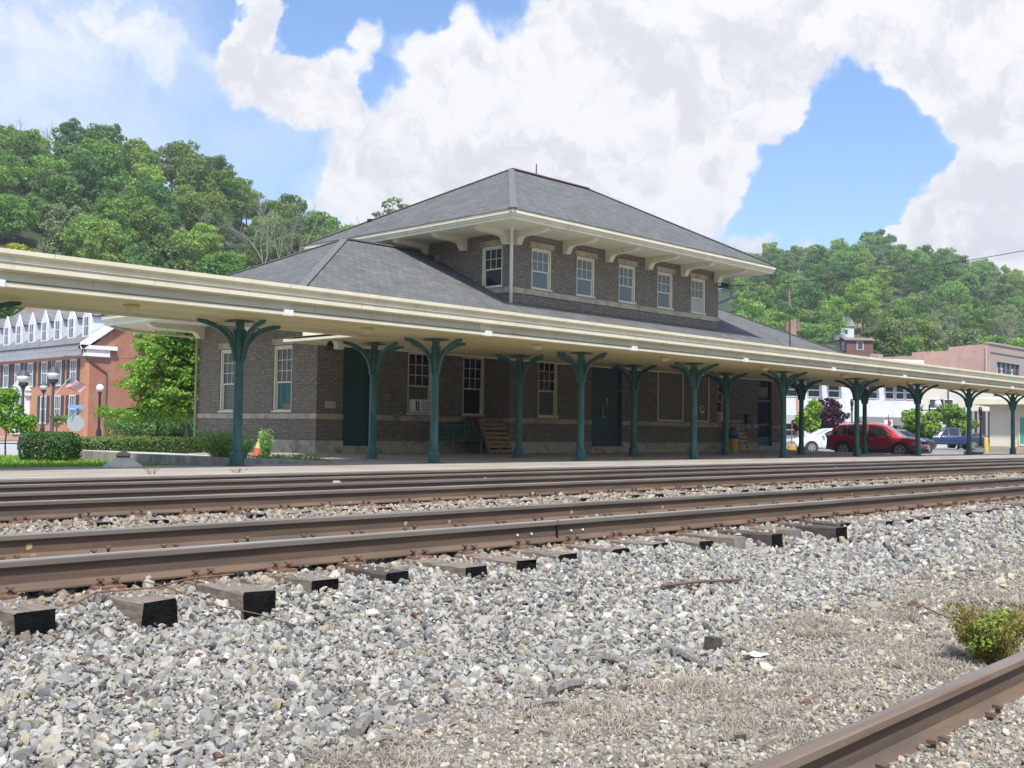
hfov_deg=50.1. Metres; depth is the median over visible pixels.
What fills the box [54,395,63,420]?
window
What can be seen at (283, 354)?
window
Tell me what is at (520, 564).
railway tie
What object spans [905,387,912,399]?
window
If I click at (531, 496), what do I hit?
railway tie
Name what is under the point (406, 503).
railway tie
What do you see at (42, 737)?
gravel
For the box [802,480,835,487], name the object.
railway tie
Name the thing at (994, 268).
hill tree
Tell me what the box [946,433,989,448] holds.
parked car
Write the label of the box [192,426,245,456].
weed bush
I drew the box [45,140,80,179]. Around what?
hill tree
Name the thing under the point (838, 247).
hill tree
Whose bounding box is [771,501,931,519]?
railway tie
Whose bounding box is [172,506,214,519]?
railway tie
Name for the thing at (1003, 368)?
window
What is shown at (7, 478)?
platform edge
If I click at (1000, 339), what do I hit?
hill tree
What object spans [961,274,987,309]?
hill tree
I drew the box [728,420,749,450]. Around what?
wooden pallet
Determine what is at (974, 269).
hill tree
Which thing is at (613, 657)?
wood piece
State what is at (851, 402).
lot lamp
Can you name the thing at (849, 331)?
hillside house
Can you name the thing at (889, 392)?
window
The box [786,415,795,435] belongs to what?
window
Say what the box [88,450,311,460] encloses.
path
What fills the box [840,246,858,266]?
hill tree
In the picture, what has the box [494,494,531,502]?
railway tie
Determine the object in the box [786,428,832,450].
parked car
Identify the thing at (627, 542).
railway tie
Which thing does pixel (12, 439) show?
pavement
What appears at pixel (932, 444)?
parked car
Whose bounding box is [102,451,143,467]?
manhole mound
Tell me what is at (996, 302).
hill tree
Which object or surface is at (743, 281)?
hill tree
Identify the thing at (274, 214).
hill tree
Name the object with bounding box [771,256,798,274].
hill tree
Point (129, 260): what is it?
hill tree
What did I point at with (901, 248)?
hill tree
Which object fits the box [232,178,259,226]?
hill tree
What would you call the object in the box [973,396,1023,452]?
utility building
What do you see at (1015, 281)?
hill tree
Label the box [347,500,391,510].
railway tie
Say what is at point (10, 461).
grass
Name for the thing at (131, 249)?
hill tree
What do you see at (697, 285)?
window
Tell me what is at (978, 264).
hill tree
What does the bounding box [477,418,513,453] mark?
wooden pallet
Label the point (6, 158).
hill tree
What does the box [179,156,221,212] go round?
hill tree
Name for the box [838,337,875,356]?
hillside house
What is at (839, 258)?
hill tree
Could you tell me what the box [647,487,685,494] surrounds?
railway tie
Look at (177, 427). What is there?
clipped shrub
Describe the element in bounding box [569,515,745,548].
railway tie
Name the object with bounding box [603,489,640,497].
railway tie
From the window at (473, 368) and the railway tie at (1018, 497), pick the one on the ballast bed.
the railway tie at (1018, 497)
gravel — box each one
[0,467,1023,607]
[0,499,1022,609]
[0,599,769,767]
[150,535,1023,767]
[168,501,1023,646]
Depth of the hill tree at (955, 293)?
268.26 m
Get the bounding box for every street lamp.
[17,365,30,449]
[40,381,47,431]
[47,363,59,444]
[184,420,187,436]
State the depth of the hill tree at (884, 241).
407.72 m
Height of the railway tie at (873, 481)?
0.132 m
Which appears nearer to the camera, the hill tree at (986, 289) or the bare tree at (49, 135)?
the bare tree at (49, 135)
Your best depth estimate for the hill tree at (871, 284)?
280.69 m
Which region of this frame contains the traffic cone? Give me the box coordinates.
[249,431,261,456]
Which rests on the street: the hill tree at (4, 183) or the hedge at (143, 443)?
the hedge at (143, 443)
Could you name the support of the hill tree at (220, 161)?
on the hillside at (30, 237)
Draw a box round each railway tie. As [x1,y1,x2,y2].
[0,554,177,628]
[0,586,55,639]
[3,516,47,529]
[64,511,112,525]
[90,545,275,619]
[121,508,168,523]
[161,543,338,593]
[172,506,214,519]
[215,506,266,518]
[233,536,408,585]
[271,504,310,513]
[301,534,487,577]
[317,500,354,511]
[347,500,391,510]
[350,530,536,571]
[389,497,430,506]
[403,525,576,561]
[417,497,456,504]
[453,495,497,504]
[453,523,629,554]
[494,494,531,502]
[495,520,668,548]
[518,492,557,499]
[532,516,713,549]
[548,491,589,501]
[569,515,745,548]
[574,489,609,497]
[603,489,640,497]
[603,513,782,547]
[618,487,663,496]
[637,510,800,538]
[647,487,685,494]
[668,508,846,541]
[671,485,699,492]
[686,484,726,491]
[696,507,849,526]
[706,484,748,492]
[725,505,893,525]
[729,483,765,490]
[749,503,913,523]
[755,482,782,489]
[764,482,801,489]
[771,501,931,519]
[797,500,950,516]
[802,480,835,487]
[814,480,848,486]
[817,497,971,515]
[837,497,992,513]
[854,496,998,509]
[857,479,887,483]
[868,479,900,482]
[874,494,1014,508]
[875,761,888,767]
[890,493,1023,507]
[908,491,1014,503]
[924,491,1023,500]
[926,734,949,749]
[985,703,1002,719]
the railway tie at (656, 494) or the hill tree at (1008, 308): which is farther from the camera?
the hill tree at (1008, 308)
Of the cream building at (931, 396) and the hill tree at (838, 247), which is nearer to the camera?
the cream building at (931, 396)
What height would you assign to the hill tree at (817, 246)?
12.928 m
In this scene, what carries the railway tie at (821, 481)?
on the ballast bed
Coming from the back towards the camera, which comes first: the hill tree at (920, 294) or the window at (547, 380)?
the hill tree at (920, 294)
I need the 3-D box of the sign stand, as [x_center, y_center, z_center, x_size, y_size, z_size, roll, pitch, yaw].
[15.023,2.963,58.893,0.520,1.620,0.520,-1,-3,44]
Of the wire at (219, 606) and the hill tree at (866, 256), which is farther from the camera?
the hill tree at (866, 256)
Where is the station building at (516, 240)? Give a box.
[99,164,846,452]
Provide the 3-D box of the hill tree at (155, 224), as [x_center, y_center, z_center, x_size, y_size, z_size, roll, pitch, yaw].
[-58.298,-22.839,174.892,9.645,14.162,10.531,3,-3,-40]
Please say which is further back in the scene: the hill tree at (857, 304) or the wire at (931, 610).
the hill tree at (857, 304)
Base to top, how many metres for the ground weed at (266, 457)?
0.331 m
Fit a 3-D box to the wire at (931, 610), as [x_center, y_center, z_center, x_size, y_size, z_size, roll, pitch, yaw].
[3.112,1.674,8.065,0.022,0.038,0.776,1,-2,-4]
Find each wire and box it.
[62,573,234,609]
[140,580,295,625]
[911,601,950,619]
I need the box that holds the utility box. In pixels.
[974,446,983,451]
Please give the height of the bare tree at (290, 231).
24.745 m
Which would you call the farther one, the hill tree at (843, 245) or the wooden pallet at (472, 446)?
the hill tree at (843, 245)
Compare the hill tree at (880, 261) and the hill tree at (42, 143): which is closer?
the hill tree at (42, 143)
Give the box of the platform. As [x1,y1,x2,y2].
[0,248,1023,477]
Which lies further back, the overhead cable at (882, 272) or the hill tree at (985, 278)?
the hill tree at (985, 278)
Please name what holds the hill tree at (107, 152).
on the hillside at (30, 237)
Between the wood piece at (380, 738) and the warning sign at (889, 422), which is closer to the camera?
the wood piece at (380, 738)
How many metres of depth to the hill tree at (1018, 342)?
176.51 m
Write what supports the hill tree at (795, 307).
on the hillside at (724, 298)
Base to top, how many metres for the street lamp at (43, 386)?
3.114 m
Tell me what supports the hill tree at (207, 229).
on the hillside at (30, 237)
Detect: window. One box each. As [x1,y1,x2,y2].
[0,364,11,387]
[11,363,23,385]
[25,362,36,386]
[37,396,49,423]
[38,361,50,385]
[52,360,64,385]
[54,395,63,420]
[65,395,78,422]
[66,359,79,381]
[218,349,233,411]
[271,345,291,411]
[406,352,430,414]
[462,357,484,416]
[482,245,502,287]
[531,247,552,291]
[537,363,558,417]
[576,256,595,298]
[618,264,636,304]
[657,271,673,309]
[657,372,683,421]
[691,278,705,314]
[697,376,709,421]
[717,377,728,422]
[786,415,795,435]
[787,383,796,396]
[807,385,819,396]
[828,386,839,397]
[857,342,862,349]
[859,416,884,423]
[868,388,877,398]
[885,387,893,398]
[885,417,903,428]
[895,387,903,399]
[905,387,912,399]
[929,399,943,409]
[940,399,953,412]
[997,362,1017,375]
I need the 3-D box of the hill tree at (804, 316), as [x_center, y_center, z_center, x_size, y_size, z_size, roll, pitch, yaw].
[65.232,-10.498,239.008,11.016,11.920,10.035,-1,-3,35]
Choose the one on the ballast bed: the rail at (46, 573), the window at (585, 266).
the rail at (46, 573)
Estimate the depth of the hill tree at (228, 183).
207.06 m
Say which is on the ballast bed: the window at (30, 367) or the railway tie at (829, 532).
the railway tie at (829, 532)
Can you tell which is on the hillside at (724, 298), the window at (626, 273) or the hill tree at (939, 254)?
the hill tree at (939, 254)
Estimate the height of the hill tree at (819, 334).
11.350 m
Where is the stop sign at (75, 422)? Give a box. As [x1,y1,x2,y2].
[67,405,83,432]
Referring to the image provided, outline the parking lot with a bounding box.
[786,446,1022,454]
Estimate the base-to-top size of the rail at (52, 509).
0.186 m
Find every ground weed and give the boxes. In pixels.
[247,453,282,458]
[251,452,314,459]
[276,452,333,460]
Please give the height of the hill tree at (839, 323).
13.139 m
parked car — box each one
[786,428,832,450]
[826,422,928,454]
[869,429,936,453]
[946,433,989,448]
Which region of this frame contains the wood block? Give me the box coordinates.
[703,636,722,650]
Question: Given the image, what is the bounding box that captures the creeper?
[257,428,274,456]
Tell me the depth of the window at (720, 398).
50.21 m
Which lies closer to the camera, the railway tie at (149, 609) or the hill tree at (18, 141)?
the railway tie at (149, 609)
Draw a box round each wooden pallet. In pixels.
[463,417,495,452]
[469,417,502,452]
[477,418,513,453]
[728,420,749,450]
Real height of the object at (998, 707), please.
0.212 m
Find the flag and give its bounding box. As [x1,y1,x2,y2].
[54,379,86,394]
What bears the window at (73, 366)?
in the brick building at (37, 343)
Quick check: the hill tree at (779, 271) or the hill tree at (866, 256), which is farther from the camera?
the hill tree at (866, 256)
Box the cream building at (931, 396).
[920,387,992,447]
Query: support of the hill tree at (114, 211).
on the hillside at (30, 237)
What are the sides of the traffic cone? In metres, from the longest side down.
0.710 x 0.340 x 0.340 m
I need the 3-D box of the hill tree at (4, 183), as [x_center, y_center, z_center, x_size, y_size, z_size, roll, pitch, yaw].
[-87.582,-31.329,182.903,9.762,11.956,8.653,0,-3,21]
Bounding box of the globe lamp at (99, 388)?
[96,384,103,436]
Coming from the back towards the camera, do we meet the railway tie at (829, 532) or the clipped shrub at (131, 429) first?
the clipped shrub at (131, 429)
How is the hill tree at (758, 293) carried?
on the hillside at (724, 298)
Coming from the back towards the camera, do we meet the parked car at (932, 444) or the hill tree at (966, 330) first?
the hill tree at (966, 330)
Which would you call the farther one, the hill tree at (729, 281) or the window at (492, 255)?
the hill tree at (729, 281)
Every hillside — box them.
[0,179,252,315]
[718,273,1023,350]
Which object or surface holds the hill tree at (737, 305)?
on the hillside at (724, 298)
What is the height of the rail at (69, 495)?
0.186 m
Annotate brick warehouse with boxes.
[870,342,1023,396]
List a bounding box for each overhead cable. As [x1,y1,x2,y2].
[64,355,147,358]
[735,250,1023,285]
[822,344,906,355]
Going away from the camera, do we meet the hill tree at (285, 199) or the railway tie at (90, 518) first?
the railway tie at (90, 518)
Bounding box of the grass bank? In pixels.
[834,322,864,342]
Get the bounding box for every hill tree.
[0,124,21,179]
[0,130,43,192]
[0,133,15,156]
[0,149,29,195]
[0,165,19,202]
[0,193,38,243]
[0,306,24,318]
[15,154,71,197]
[19,128,53,182]
[20,130,50,154]
[25,166,69,233]
[32,246,64,255]
[35,173,93,229]
[36,202,88,256]
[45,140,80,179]
[48,151,110,213]
[51,117,83,159]
[54,213,131,258]
[72,137,130,194]
[74,128,97,151]
[78,225,125,262]
[86,189,129,222]
[87,123,133,173]
[91,197,140,255]
[105,254,141,264]
[109,143,140,179]
[116,186,144,197]
[118,177,180,238]
[118,241,155,266]
[120,195,172,253]
[121,138,159,178]
[122,162,166,208]
[133,150,161,184]
[142,233,198,271]
[151,143,185,192]
[164,139,187,182]
[167,183,209,234]
[169,227,207,271]
[171,139,205,193]
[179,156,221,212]
[182,222,226,271]
[185,190,234,230]
[194,249,249,275]
[198,210,239,253]
[207,166,246,224]
[207,253,245,269]
[209,154,233,181]
[221,170,250,226]
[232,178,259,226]
[236,235,279,259]
[242,240,277,268]
[243,189,265,225]
[243,214,287,254]
[247,199,276,228]
[261,201,301,227]
[264,212,288,237]
[269,193,307,218]
[274,216,330,258]
[275,231,307,257]
[281,214,338,234]
[297,234,323,251]
[303,210,341,231]
[718,277,746,298]
[729,291,750,315]
[732,276,754,301]
[734,298,773,320]
[741,281,778,317]
[749,271,783,308]
[754,253,767,259]
[756,311,799,331]
[761,242,782,254]
[762,245,778,261]
[767,248,784,260]
[770,259,786,302]
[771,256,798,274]
[773,272,808,309]
[775,298,809,319]
[778,252,799,268]
[786,280,828,313]
[789,245,805,271]
[793,271,803,276]
[794,308,835,335]
[797,321,837,348]
[798,256,816,275]
[800,263,828,288]
[804,244,827,264]
[805,246,832,279]
[814,271,847,309]
[818,296,850,343]
[826,249,861,273]
[829,245,845,265]
[829,265,860,283]
[830,237,848,246]
[831,243,848,250]
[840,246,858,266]
[843,278,882,315]
[844,281,882,332]
[850,244,871,253]
[850,262,869,279]
[851,250,876,269]
[857,235,886,253]
[858,322,906,356]
[863,265,905,299]
[868,269,895,306]
[870,237,893,256]
[871,244,898,260]
[872,249,886,268]
[873,317,908,341]
[877,303,918,320]
[877,335,925,355]
[880,316,928,351]
[881,257,913,293]
[890,295,921,316]
[892,244,908,257]
[897,249,931,284]
[899,274,935,300]
[908,291,927,312]
[908,300,943,319]
[915,264,947,299]
[915,317,950,351]
[916,244,937,260]
[916,311,952,348]
[916,348,944,351]
[917,252,932,281]
[925,284,972,316]
[930,247,959,267]
[934,259,958,282]
[934,280,973,309]
[939,304,975,328]
[941,328,983,350]
[943,257,961,276]
[944,326,980,346]
[947,247,960,256]
[949,335,1011,346]
[954,255,970,269]
[954,268,980,284]
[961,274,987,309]
[965,304,998,343]
[966,260,993,280]
[970,286,993,308]
[971,258,988,264]
[972,267,989,285]
[974,262,996,295]
[982,298,1005,317]
[985,309,1018,343]
[986,283,1014,305]
[987,304,1023,340]
[988,261,999,282]
[990,283,1020,297]
[993,264,1013,284]
[1003,296,1023,332]
[1004,268,1023,283]
[1004,278,1023,299]
[1008,337,1023,347]
[1011,276,1023,295]
[1014,333,1023,338]
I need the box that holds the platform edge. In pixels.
[0,457,1023,479]
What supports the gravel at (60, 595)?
on the ballast bed
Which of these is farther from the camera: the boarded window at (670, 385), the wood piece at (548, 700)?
the boarded window at (670, 385)
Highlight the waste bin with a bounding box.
[728,427,738,452]
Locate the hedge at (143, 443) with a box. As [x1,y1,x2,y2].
[60,436,209,453]
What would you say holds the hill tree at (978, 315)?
on the hillside at (724, 298)
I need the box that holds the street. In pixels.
[0,436,205,456]
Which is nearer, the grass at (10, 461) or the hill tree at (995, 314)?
the grass at (10, 461)
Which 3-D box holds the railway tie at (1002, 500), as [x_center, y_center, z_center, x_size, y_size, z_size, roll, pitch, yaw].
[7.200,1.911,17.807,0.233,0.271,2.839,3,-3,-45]
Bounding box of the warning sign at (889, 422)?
[884,415,892,426]
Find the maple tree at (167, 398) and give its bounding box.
[94,330,199,423]
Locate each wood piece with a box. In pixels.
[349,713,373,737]
[367,735,396,744]
[530,697,567,706]
[547,679,582,695]
[589,650,628,664]
[663,645,704,666]
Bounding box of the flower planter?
[48,414,68,430]
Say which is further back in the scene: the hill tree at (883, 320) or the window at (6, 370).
the hill tree at (883, 320)
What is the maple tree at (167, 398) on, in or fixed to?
on the street
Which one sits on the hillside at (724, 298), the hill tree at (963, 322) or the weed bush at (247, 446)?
the hill tree at (963, 322)
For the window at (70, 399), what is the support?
in the brick building at (37, 343)
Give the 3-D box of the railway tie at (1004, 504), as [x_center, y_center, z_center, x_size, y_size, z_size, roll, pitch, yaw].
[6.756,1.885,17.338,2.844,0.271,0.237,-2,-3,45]
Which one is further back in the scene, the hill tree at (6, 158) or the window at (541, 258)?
the hill tree at (6, 158)
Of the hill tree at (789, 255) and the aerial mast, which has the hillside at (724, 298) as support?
the hill tree at (789, 255)
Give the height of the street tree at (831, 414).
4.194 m
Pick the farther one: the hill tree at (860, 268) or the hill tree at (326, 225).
the hill tree at (860, 268)
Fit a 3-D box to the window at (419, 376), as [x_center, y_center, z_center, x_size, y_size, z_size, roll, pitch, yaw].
[-3.069,-0.032,37.053,0.375,2.160,1.190,-1,-3,44]
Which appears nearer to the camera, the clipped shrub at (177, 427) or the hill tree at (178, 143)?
the clipped shrub at (177, 427)
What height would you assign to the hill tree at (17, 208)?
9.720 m
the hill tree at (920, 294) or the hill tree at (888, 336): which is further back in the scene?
the hill tree at (920, 294)
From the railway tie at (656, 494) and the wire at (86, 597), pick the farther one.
the railway tie at (656, 494)
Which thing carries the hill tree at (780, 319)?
on the hillside at (724, 298)
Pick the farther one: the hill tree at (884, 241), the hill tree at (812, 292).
the hill tree at (884, 241)
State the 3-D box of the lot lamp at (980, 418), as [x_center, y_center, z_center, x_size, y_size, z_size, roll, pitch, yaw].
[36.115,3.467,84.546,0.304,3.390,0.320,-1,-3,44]
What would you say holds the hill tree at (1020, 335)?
on the hillside at (724, 298)
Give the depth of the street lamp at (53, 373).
39.60 m
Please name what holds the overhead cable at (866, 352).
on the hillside
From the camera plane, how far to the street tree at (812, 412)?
80.33 m
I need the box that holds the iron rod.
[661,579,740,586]
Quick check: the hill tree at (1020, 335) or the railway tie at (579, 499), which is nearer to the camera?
the railway tie at (579, 499)
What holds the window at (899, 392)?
in the white building at (893, 403)
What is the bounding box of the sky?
[0,0,1023,290]
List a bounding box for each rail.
[0,458,1023,484]
[0,459,1023,492]
[0,462,1023,501]
[0,465,1023,520]
[0,477,1023,559]
[0,486,1023,592]
[747,650,1023,767]
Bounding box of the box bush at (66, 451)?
[18,431,82,461]
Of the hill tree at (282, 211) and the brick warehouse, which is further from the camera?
the hill tree at (282, 211)
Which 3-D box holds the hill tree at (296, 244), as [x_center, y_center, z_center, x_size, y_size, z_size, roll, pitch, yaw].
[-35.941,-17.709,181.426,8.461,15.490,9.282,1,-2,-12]
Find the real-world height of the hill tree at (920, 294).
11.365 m
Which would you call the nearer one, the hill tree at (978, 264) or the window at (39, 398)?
the window at (39, 398)
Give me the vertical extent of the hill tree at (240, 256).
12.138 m
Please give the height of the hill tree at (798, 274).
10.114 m
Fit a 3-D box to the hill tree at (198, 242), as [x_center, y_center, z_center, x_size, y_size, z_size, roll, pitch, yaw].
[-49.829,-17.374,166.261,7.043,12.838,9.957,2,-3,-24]
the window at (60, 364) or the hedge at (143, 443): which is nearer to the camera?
the hedge at (143, 443)
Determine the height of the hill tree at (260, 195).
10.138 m
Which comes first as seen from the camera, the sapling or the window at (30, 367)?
the sapling
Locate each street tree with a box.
[793,398,822,433]
[818,397,849,428]
[900,408,943,439]
[937,403,978,448]
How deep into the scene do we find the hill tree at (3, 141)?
206.51 m
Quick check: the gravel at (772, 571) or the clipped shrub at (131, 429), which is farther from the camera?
the clipped shrub at (131, 429)
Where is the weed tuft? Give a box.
[940,596,1023,664]
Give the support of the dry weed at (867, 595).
on the ballast bed
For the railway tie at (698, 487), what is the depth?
19.64 m
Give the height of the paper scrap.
0.013 m
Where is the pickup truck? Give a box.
[926,427,985,449]
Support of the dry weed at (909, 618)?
on the ballast bed
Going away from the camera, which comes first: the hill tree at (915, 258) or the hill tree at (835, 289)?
the hill tree at (835, 289)
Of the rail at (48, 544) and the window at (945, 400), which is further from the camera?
the window at (945, 400)
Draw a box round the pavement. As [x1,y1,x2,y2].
[0,437,183,441]
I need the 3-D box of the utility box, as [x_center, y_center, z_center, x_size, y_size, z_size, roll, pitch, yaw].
[27.396,3.898,64.303,0.400,0.570,0.400,-1,-3,44]
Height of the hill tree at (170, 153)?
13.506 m
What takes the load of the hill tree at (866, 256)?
on the hillside at (724, 298)
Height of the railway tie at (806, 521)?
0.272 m
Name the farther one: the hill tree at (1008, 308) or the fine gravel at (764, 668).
the hill tree at (1008, 308)
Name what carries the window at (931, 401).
in the cream building at (931, 396)
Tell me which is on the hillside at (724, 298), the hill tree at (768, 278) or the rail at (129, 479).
the hill tree at (768, 278)
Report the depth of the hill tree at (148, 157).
213.64 m
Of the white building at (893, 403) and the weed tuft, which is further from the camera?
the white building at (893, 403)
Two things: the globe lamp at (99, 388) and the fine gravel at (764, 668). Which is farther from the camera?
the globe lamp at (99, 388)
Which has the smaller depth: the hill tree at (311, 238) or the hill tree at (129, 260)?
the hill tree at (129, 260)
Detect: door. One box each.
[342,348,369,445]
[591,367,620,445]
[757,381,770,445]
[1020,418,1023,443]
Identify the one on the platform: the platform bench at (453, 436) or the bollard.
the platform bench at (453, 436)
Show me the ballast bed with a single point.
(512, 723)
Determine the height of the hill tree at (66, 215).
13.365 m
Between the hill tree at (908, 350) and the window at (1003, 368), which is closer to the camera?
the window at (1003, 368)
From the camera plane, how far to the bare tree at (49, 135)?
229.72 m
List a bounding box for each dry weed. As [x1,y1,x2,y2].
[142,467,159,473]
[852,591,878,599]
[890,599,930,622]
[962,595,994,610]
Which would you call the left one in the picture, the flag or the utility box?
the flag
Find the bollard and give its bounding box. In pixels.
[983,437,989,453]
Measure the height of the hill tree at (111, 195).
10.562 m
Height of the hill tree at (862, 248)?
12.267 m
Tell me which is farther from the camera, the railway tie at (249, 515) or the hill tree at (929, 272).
the hill tree at (929, 272)
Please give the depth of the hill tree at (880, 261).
369.70 m
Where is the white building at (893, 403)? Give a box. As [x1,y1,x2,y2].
[786,359,923,445]
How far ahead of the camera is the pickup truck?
90.07 m
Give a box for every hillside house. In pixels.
[818,315,855,341]
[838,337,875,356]
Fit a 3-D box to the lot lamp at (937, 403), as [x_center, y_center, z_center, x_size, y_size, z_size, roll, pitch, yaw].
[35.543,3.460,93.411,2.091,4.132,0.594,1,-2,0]
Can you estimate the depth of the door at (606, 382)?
42.51 m
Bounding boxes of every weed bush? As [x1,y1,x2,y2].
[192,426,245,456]
[221,434,260,457]
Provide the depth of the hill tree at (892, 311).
239.63 m
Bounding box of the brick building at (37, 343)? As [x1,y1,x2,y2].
[0,307,191,436]
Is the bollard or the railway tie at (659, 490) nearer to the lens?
the railway tie at (659, 490)
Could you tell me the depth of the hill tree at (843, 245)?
429.59 m
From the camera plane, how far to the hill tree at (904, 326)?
200.03 m
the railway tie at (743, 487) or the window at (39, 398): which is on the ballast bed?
the railway tie at (743, 487)
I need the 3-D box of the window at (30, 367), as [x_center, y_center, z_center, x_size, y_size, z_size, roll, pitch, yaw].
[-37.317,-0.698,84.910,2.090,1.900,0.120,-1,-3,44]
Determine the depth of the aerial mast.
49.58 m
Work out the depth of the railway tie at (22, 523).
11.02 m
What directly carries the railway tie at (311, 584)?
on the ballast bed
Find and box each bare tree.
[1,112,42,140]
[39,118,59,154]
[221,189,348,262]
[926,295,972,346]
[983,306,1016,343]
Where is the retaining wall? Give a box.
[75,450,332,465]
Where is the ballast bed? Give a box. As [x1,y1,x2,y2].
[0,481,1023,767]
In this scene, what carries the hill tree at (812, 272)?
on the hillside at (724, 298)
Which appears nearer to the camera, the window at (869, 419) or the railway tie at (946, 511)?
the railway tie at (946, 511)
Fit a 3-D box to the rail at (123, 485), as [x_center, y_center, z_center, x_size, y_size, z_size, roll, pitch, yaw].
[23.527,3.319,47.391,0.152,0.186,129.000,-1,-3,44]
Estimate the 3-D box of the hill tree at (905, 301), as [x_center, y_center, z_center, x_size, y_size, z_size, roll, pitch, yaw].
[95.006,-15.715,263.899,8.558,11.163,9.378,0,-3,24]
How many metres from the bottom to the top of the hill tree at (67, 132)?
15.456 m
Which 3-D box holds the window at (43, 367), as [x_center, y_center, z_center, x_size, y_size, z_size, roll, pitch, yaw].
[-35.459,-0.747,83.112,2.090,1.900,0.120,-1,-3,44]
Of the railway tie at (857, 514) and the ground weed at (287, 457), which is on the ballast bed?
the railway tie at (857, 514)
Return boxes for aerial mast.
[788,273,790,346]
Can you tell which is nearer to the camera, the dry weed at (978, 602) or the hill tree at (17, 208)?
the dry weed at (978, 602)
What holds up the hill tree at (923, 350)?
on the hillside at (724, 298)
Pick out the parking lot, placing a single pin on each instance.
(943, 451)
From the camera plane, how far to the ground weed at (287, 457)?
27.25 m
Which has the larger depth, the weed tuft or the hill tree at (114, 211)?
the hill tree at (114, 211)
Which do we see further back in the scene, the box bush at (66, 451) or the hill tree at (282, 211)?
the hill tree at (282, 211)
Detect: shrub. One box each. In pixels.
[0,242,38,251]
[101,417,156,436]
[121,418,172,436]
[165,418,197,436]
[790,419,798,437]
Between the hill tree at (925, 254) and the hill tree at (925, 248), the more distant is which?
the hill tree at (925, 248)
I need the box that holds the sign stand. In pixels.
[787,424,796,449]
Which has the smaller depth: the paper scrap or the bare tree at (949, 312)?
the paper scrap
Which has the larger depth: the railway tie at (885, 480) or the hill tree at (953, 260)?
the hill tree at (953, 260)
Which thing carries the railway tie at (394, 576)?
on the ballast bed
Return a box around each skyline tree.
[371,197,408,217]
[859,229,896,244]
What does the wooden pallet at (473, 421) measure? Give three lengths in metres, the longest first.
1.292 x 1.158 x 0.139 m
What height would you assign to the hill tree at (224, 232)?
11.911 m
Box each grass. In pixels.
[0,454,175,467]
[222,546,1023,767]
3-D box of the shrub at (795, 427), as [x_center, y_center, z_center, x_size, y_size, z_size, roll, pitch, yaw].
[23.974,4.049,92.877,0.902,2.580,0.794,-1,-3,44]
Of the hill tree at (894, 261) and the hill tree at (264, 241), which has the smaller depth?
the hill tree at (264, 241)
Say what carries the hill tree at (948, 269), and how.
on the hillside at (724, 298)
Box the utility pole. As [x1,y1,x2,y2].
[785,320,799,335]
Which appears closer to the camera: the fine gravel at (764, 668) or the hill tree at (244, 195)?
the fine gravel at (764, 668)
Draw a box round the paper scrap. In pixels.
[744,651,770,656]
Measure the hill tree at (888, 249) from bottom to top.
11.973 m
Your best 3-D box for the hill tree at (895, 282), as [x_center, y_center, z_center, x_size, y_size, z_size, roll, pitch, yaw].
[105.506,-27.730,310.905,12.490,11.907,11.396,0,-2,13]
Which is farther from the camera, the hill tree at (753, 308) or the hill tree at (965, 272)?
the hill tree at (965, 272)
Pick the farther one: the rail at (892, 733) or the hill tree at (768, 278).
the hill tree at (768, 278)
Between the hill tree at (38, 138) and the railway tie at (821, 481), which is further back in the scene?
the hill tree at (38, 138)
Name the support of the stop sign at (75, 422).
on the street
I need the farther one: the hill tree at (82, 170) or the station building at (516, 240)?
the hill tree at (82, 170)
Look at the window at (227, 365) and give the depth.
37.83 m
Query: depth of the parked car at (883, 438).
54.53 m
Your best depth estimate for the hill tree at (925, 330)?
209.11 m
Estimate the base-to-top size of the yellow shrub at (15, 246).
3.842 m
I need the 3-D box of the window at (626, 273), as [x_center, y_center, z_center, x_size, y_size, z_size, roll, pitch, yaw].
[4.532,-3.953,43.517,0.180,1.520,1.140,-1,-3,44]
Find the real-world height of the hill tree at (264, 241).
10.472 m
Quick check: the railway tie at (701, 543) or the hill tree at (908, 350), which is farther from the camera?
the hill tree at (908, 350)
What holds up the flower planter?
on the street
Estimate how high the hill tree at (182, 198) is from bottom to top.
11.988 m
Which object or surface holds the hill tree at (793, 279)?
on the hillside at (724, 298)
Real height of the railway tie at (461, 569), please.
0.260 m
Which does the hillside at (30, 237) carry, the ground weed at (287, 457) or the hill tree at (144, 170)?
the hill tree at (144, 170)
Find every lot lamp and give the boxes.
[850,399,853,421]
[920,400,941,411]
[978,407,981,445]
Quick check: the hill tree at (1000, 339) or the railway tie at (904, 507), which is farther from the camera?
the hill tree at (1000, 339)
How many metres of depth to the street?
46.62 m
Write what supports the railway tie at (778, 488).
on the ballast bed
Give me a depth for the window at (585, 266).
41.78 m
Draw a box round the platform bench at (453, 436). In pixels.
[441,424,482,453]
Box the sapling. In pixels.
[0,386,39,455]
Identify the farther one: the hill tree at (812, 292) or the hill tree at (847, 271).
the hill tree at (847, 271)
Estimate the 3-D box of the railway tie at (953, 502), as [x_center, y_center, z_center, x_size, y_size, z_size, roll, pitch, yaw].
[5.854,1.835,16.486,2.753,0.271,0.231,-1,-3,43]

